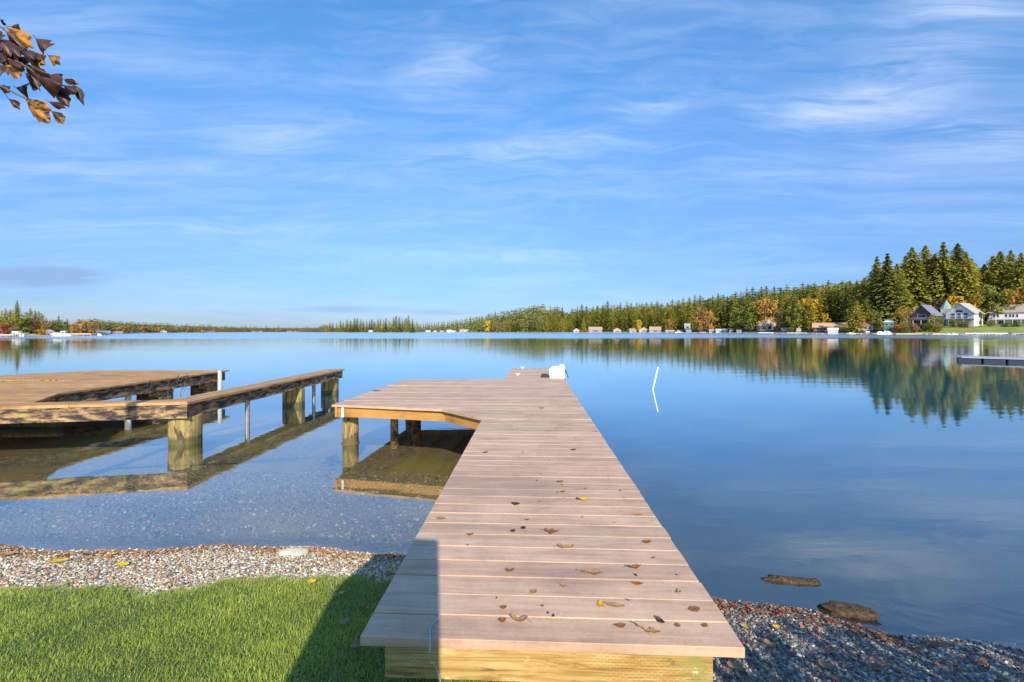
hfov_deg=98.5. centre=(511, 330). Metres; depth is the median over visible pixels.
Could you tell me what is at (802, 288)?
conifer
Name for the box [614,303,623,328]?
conifer
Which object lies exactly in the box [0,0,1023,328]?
sky
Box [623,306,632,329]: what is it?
conifer
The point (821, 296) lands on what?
conifer
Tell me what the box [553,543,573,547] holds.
fallen leaf
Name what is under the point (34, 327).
broadleaf tree
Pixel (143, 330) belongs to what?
distant golden wood
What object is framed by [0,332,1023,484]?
lake water
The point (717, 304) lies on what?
conifer
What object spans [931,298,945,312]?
broadleaf tree
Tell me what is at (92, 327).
broadleaf tree
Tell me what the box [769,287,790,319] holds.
conifer
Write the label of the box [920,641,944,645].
fallen leaf
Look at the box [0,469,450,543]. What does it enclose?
submerged pebbles
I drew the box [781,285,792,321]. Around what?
conifer
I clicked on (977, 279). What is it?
conifer
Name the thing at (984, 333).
dock
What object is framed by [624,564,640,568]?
fallen leaf
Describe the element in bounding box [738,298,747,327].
conifer
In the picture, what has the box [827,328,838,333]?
boathouse
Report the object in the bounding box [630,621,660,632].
fallen leaf
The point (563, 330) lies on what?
conifer
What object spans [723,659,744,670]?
fallen leaf
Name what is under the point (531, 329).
conifer
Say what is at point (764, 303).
broadleaf tree
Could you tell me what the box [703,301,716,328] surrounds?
conifer
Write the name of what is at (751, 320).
broadleaf tree
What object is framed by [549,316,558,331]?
conifer
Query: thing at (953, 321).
shrub
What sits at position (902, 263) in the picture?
conifer
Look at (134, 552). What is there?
leaf litter
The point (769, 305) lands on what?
conifer
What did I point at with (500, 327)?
distant forest
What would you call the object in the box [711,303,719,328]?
conifer
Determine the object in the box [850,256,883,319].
conifer
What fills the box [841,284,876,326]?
conifer
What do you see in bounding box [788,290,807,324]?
conifer
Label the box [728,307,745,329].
broadleaf tree
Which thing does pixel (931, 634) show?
submerged stones
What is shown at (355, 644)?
fallen leaf
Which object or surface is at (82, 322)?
broadleaf tree
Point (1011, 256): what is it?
conifer
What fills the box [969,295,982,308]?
broadleaf tree
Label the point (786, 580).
rock
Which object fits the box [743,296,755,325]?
conifer
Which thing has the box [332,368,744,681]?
wooden dock
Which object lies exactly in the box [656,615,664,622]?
fallen leaf
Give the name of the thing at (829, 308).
conifer
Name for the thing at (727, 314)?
conifer
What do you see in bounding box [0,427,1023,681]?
ground
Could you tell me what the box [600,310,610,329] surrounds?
conifer
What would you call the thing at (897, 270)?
conifer
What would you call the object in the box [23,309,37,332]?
conifer
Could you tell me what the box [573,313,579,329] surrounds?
conifer
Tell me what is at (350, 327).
conifer
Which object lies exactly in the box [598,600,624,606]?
fallen leaf
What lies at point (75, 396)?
old dock
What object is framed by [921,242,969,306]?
conifer
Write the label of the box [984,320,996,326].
shrub
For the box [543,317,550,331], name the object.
conifer
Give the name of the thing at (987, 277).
conifer
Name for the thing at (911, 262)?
conifer
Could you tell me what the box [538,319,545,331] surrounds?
broadleaf tree
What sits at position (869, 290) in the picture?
conifer
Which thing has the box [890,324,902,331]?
shrub
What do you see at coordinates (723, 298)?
conifer
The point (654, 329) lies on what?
cottage
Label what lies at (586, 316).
conifer
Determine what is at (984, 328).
shore
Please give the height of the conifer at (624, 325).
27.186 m
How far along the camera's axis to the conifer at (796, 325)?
317.68 m
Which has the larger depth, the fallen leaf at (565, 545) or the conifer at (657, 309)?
the conifer at (657, 309)
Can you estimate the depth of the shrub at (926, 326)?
239.52 m
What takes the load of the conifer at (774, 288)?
on the shore
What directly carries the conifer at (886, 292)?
on the shore
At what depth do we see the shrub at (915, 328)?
238.58 m
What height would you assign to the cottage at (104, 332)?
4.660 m
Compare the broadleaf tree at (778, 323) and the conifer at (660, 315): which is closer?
the broadleaf tree at (778, 323)
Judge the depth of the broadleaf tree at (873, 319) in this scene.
264.81 m
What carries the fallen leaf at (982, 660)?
on the ground at (912, 549)
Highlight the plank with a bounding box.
[0,380,56,381]
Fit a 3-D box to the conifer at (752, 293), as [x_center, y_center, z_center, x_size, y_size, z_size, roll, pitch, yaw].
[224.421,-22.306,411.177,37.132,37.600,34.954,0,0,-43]
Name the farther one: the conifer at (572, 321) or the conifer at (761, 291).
the conifer at (572, 321)
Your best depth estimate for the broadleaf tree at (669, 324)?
445.09 m
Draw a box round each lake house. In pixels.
[756,319,779,330]
[908,305,942,328]
[941,303,984,325]
[987,304,1023,324]
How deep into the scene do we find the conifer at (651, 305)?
517.79 m
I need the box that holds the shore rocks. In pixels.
[573,332,1023,334]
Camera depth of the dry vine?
11.03 m
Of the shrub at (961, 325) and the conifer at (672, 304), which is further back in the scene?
the conifer at (672, 304)
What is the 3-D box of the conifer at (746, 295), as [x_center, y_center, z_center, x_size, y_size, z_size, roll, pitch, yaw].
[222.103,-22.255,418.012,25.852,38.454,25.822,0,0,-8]
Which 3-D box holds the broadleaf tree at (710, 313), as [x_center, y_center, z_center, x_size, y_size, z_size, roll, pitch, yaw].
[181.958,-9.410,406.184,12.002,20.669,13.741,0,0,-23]
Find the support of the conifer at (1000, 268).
on the shore
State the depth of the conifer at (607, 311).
553.45 m
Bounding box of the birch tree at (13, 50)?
[0,19,84,123]
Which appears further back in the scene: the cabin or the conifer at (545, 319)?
the conifer at (545, 319)
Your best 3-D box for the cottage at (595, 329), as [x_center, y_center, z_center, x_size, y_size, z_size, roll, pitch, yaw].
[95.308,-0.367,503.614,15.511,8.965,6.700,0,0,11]
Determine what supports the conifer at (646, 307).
on the shore
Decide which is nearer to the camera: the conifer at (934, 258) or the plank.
the plank
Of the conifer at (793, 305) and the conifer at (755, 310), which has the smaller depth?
the conifer at (793, 305)
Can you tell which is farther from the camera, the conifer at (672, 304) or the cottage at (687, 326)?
the conifer at (672, 304)
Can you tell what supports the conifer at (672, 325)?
on the shore
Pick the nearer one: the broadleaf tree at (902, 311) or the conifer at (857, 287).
the broadleaf tree at (902, 311)
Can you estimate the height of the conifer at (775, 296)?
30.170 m
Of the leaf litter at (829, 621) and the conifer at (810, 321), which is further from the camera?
the conifer at (810, 321)
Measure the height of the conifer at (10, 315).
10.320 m
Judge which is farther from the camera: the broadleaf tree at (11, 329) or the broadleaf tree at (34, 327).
the broadleaf tree at (34, 327)
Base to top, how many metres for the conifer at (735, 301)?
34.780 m
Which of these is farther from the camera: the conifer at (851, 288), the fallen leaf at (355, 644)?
the conifer at (851, 288)
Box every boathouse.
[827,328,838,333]
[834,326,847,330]
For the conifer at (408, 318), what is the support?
on the shore
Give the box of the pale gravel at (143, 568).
[0,544,403,600]
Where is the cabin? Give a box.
[883,319,894,331]
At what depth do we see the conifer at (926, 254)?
294.18 m
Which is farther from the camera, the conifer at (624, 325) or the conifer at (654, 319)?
the conifer at (624, 325)
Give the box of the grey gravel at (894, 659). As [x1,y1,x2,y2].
[711,597,1023,681]
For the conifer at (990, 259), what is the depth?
282.52 m
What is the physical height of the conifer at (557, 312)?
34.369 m
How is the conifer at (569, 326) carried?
on the shore
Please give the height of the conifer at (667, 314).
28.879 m
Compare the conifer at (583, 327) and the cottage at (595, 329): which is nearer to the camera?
the cottage at (595, 329)
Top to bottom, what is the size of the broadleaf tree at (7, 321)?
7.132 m
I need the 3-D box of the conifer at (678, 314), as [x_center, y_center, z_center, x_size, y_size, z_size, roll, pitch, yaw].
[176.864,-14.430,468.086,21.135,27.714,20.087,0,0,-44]
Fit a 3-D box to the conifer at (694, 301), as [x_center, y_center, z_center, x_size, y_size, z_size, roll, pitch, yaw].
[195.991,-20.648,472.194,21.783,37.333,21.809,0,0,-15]
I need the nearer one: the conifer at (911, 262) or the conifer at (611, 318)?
the conifer at (911, 262)
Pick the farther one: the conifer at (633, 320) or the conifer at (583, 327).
the conifer at (583, 327)
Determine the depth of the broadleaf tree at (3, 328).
156.50 m
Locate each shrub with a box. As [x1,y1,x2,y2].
[847,324,857,331]
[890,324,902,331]
[907,323,919,331]
[920,324,928,330]
[929,324,942,331]
[935,318,943,330]
[947,319,957,326]
[953,321,969,327]
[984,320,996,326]
[1008,322,1022,326]
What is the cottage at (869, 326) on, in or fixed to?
on the shore
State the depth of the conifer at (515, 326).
586.72 m
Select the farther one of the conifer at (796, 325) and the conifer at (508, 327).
the conifer at (508, 327)
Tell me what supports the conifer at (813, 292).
on the shore
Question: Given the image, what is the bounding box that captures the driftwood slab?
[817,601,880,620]
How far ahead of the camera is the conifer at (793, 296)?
383.19 m
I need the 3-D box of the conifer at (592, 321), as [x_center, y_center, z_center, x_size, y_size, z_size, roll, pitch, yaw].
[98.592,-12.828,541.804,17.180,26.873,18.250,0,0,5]
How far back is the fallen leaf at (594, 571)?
2.14 m
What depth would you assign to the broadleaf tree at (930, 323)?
234.79 m
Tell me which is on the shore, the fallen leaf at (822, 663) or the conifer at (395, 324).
the conifer at (395, 324)
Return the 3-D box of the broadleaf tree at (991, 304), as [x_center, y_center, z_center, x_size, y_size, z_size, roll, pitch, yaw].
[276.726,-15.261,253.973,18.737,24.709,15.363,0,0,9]
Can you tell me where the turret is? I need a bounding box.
[940,300,951,324]
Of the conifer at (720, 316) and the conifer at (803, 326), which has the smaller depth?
the conifer at (803, 326)
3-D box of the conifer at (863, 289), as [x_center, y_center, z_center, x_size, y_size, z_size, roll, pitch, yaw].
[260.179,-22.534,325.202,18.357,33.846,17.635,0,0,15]
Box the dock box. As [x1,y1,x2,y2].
[541,364,568,377]
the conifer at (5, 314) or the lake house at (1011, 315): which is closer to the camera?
the conifer at (5, 314)
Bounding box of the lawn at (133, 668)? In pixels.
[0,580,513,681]
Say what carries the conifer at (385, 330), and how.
on the shore
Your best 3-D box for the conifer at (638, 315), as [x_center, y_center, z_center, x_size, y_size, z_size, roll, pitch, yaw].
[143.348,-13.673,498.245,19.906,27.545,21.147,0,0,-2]
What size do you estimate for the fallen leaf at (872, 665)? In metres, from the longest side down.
0.086 x 0.036 x 0.011 m
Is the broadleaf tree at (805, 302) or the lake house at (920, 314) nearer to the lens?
the lake house at (920, 314)
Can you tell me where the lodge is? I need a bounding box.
[812,323,847,331]
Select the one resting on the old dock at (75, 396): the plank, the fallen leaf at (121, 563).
the plank
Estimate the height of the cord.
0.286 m
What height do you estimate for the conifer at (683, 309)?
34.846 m
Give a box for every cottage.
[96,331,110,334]
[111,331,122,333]
[589,327,601,331]
[629,328,636,332]
[639,327,648,331]
[649,327,660,331]
[684,323,690,329]
[715,329,727,332]
[857,322,874,330]
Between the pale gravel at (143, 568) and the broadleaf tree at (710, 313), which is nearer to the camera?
the pale gravel at (143, 568)
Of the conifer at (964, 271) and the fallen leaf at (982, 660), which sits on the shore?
the conifer at (964, 271)
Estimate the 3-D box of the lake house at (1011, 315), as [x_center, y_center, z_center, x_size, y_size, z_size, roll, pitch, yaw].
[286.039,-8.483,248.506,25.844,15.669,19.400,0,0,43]
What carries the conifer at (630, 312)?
on the shore
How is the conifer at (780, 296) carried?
on the shore
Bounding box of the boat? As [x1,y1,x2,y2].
[10,331,25,336]
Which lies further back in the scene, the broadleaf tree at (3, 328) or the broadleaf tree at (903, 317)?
the broadleaf tree at (903, 317)
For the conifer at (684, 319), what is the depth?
463.96 m
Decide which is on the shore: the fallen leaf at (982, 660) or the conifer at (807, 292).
the conifer at (807, 292)
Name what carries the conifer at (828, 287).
on the shore
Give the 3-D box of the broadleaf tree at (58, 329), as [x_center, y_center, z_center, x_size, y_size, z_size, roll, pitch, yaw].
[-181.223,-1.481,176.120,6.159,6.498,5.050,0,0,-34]
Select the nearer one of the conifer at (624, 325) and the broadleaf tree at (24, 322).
the broadleaf tree at (24, 322)
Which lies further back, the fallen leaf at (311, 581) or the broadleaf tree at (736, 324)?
the broadleaf tree at (736, 324)
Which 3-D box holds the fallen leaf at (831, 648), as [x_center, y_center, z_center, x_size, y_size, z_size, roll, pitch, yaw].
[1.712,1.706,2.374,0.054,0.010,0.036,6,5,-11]
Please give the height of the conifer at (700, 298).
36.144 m
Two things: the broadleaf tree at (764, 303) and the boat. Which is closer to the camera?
the boat
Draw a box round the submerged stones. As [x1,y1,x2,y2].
[712,596,1023,645]
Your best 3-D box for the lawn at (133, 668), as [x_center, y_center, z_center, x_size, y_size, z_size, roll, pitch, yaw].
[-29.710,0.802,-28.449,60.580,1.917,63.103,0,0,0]
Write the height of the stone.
0.084 m
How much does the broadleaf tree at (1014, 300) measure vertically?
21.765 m
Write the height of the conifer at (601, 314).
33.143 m
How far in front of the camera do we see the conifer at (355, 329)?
561.37 m
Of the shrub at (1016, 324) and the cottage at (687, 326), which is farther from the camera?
the cottage at (687, 326)
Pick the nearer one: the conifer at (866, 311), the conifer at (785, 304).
the conifer at (866, 311)
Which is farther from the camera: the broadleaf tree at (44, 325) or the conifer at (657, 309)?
the conifer at (657, 309)
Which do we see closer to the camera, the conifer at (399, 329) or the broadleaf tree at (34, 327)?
the broadleaf tree at (34, 327)
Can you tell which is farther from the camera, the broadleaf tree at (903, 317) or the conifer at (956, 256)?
the conifer at (956, 256)
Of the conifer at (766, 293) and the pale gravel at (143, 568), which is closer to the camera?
the pale gravel at (143, 568)
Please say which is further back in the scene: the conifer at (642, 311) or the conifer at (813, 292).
the conifer at (642, 311)
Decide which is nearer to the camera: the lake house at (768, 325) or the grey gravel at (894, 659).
the grey gravel at (894, 659)
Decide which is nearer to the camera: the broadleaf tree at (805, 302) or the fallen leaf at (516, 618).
the fallen leaf at (516, 618)
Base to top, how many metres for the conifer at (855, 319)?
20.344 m
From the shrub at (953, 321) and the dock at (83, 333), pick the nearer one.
the dock at (83, 333)
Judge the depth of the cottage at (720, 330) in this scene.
383.65 m
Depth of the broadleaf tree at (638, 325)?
465.68 m
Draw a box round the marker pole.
[652,367,658,389]
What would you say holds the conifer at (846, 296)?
on the shore
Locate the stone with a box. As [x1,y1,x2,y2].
[277,548,308,555]
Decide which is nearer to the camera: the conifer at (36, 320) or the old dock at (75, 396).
the old dock at (75, 396)
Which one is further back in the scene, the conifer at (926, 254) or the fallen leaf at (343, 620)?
the conifer at (926, 254)
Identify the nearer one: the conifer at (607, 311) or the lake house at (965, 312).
the lake house at (965, 312)
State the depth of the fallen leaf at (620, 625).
1.75 m
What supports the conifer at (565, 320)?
on the shore
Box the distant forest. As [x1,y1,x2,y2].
[1,262,980,332]
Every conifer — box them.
[0,309,11,333]
[2,310,13,325]
[12,301,22,329]
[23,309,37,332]
[29,311,40,333]
[347,320,353,332]
[352,318,359,331]
[382,320,388,331]
[391,316,398,331]
[393,317,403,331]
[405,315,410,331]
[409,319,415,332]
[504,322,511,331]
[509,319,518,331]
[528,318,534,331]
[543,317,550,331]
[544,311,549,329]
[548,312,557,330]
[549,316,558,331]
[551,307,564,322]
[552,311,562,328]
[558,317,566,331]
[559,307,564,327]
[562,312,568,330]
[566,318,573,331]
[569,311,575,328]
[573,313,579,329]
[577,309,588,330]
[578,309,590,330]
[580,317,586,331]
[585,312,596,330]
[591,306,602,326]
[595,305,610,327]
[600,301,614,327]
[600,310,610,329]
[604,309,618,330]
[608,306,621,330]
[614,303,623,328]
[617,308,629,329]
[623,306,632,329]
[625,304,634,323]
[630,307,636,327]
[633,308,644,327]
[639,303,645,325]
[640,307,648,328]
[642,302,648,326]
[646,307,653,328]
[647,302,656,326]
[649,302,665,326]
[649,307,658,326]
[655,305,666,329]
[662,304,674,328]
[664,307,681,329]
[666,299,675,323]
[674,305,684,328]
[675,298,689,324]
[677,304,689,328]
[683,297,693,324]
[686,296,697,324]
[686,303,696,329]
[692,296,708,321]
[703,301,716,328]
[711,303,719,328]
[713,299,729,328]
[714,293,722,323]
[714,297,732,328]
[719,295,728,322]
[721,297,740,327]
[730,292,739,318]
[738,289,750,315]
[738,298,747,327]
[741,287,759,314]
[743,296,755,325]
[752,296,760,326]
[754,287,769,319]
[755,286,773,322]
[764,294,772,317]
[766,292,783,322]
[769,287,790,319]
[771,286,779,319]
[773,293,783,320]
[777,292,791,326]
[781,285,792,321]
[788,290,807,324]
[788,293,796,325]
[788,302,804,331]
[789,282,806,306]
[789,286,797,304]
[801,303,807,328]
[802,284,813,306]
[803,301,818,329]
[805,288,830,322]
[809,282,821,313]
[816,291,841,322]
[817,284,829,314]
[817,291,828,321]
[819,280,840,309]
[825,284,839,315]
[826,280,855,316]
[826,285,846,322]
[832,285,851,322]
[839,288,858,325]
[840,300,869,332]
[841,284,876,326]
[844,281,857,300]
[848,280,860,309]
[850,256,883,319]
[854,253,922,325]
[858,278,869,309]
[858,298,877,328]
[860,287,876,320]
[879,263,918,317]
[899,256,907,272]
[900,247,951,310]
[907,258,937,322]
[916,245,948,302]
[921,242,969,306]
[924,254,951,301]
[947,252,986,310]
[948,243,978,286]
[956,258,989,307]
[978,264,995,320]
[979,270,1002,319]
[981,251,1015,300]
[985,256,1009,287]
[996,253,1023,307]
[1003,250,1016,271]
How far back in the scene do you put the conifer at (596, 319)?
535.57 m
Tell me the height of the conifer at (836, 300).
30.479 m
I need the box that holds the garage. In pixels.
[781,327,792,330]
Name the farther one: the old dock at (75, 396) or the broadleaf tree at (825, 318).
the broadleaf tree at (825, 318)
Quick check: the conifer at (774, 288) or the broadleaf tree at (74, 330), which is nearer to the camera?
the broadleaf tree at (74, 330)
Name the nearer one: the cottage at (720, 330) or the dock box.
the dock box
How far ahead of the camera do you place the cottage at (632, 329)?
468.36 m
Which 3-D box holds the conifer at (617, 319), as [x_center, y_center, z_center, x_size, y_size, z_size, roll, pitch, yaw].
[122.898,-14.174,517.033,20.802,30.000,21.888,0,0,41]
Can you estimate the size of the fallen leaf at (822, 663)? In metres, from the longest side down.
0.080 x 0.051 x 0.011 m
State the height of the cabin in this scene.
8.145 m
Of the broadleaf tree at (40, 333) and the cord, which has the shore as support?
the broadleaf tree at (40, 333)
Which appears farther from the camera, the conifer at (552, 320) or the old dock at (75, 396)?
the conifer at (552, 320)
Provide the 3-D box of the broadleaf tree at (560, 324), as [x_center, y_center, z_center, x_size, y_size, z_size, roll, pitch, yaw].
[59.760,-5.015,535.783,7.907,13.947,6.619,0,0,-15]
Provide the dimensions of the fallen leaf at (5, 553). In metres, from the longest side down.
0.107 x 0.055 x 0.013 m
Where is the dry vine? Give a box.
[144,374,199,398]
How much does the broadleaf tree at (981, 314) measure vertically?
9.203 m
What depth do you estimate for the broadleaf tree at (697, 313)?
408.03 m
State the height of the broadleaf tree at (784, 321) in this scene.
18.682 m
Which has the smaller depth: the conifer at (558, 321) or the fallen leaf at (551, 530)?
the fallen leaf at (551, 530)
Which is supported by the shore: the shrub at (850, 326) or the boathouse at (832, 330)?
the shrub at (850, 326)
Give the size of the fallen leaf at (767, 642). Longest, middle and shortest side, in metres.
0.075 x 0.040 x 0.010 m
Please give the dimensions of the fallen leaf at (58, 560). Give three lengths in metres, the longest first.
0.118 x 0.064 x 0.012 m
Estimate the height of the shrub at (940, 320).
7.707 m
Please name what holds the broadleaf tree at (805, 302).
on the shore
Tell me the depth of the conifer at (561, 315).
594.09 m
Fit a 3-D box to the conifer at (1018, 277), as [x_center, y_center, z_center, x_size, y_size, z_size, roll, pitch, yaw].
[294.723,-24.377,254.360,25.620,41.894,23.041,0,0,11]
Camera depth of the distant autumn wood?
506.09 m
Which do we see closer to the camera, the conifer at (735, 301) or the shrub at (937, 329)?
the shrub at (937, 329)
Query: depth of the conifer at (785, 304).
351.20 m
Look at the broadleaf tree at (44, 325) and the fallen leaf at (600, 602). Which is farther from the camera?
the broadleaf tree at (44, 325)
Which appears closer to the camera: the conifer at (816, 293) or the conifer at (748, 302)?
the conifer at (816, 293)
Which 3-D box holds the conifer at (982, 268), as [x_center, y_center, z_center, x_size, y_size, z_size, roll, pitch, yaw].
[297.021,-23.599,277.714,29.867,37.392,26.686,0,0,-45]
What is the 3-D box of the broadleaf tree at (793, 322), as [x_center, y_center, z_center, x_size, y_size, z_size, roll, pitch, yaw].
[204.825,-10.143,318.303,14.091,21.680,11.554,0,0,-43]
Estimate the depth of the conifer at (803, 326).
319.18 m
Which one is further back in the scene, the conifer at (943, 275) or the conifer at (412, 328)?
the conifer at (412, 328)
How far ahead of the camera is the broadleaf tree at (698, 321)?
408.84 m
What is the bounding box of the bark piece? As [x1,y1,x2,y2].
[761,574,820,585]
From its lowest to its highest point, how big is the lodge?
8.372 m
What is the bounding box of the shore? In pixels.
[2,318,1023,335]
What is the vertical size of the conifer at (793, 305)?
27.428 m
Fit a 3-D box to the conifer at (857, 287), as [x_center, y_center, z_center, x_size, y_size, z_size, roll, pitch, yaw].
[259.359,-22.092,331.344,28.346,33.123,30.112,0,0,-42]
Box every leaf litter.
[0,543,405,563]
[712,598,952,667]
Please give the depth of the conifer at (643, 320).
486.46 m
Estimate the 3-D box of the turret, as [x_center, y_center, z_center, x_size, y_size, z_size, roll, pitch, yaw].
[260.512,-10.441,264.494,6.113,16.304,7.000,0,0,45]
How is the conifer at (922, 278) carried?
on the shore
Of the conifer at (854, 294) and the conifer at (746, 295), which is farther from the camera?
the conifer at (746, 295)
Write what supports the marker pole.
in the lake water
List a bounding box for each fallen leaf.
[0,551,14,555]
[51,558,67,562]
[115,561,128,565]
[306,579,315,583]
[338,617,348,623]
[349,641,359,646]
[510,614,530,621]
[540,528,558,533]
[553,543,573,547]
[576,568,602,574]
[598,600,604,605]
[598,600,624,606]
[616,623,625,627]
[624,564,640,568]
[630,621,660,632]
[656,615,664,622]
[686,606,699,611]
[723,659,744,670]
[762,638,775,646]
[815,659,833,668]
[825,645,834,650]
[866,662,883,669]
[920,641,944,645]
[976,657,987,663]
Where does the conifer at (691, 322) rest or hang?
on the shore
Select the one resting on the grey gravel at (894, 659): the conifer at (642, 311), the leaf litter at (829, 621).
the leaf litter at (829, 621)
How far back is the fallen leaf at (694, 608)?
1.86 m
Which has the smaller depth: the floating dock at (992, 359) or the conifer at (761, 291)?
the floating dock at (992, 359)
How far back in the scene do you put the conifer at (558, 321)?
563.53 m
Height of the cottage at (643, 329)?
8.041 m
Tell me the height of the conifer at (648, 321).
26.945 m
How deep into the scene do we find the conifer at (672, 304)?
499.26 m
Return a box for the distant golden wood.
[113,325,436,331]
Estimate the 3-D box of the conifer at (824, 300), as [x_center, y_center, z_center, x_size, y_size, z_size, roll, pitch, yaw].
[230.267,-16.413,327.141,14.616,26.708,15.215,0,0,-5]
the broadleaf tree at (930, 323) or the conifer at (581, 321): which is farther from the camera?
the conifer at (581, 321)
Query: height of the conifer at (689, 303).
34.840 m
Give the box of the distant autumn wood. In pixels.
[91,323,496,331]
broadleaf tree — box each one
[0,316,19,331]
[0,324,9,333]
[5,326,18,333]
[14,317,32,332]
[28,318,40,333]
[34,329,47,334]
[40,320,53,330]
[48,320,67,332]
[69,323,80,332]
[74,319,97,332]
[85,321,98,332]
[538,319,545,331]
[558,322,563,331]
[636,320,641,330]
[665,319,673,329]
[694,307,712,330]
[695,314,703,331]
[702,310,717,329]
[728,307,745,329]
[738,301,759,330]
[754,297,778,323]
[774,310,787,330]
[777,307,790,328]
[786,302,804,330]
[797,297,817,325]
[821,313,830,322]
[870,310,882,328]
[891,307,909,330]
[899,314,907,331]
[927,313,937,331]
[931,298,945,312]
[946,294,965,306]
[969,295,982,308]
[973,284,1018,320]
[978,311,984,326]
[994,287,1023,304]
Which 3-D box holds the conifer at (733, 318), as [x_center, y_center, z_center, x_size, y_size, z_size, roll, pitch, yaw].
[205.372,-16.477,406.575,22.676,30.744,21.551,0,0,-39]
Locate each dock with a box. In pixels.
[0,369,344,457]
[68,333,96,335]
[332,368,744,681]
[956,356,1023,362]
[960,333,1010,334]
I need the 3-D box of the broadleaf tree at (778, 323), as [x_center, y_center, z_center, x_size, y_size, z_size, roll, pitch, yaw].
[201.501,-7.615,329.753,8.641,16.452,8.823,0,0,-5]
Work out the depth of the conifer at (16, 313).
166.29 m
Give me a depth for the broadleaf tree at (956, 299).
263.31 m
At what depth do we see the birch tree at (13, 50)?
1.77 m
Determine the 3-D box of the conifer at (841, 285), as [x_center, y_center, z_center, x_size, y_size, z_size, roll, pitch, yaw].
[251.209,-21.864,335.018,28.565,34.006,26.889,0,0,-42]
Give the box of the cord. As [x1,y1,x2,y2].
[429,581,441,681]
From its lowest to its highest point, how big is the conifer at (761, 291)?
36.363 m
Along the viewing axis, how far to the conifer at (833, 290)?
347.65 m
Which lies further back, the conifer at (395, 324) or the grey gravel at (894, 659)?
the conifer at (395, 324)

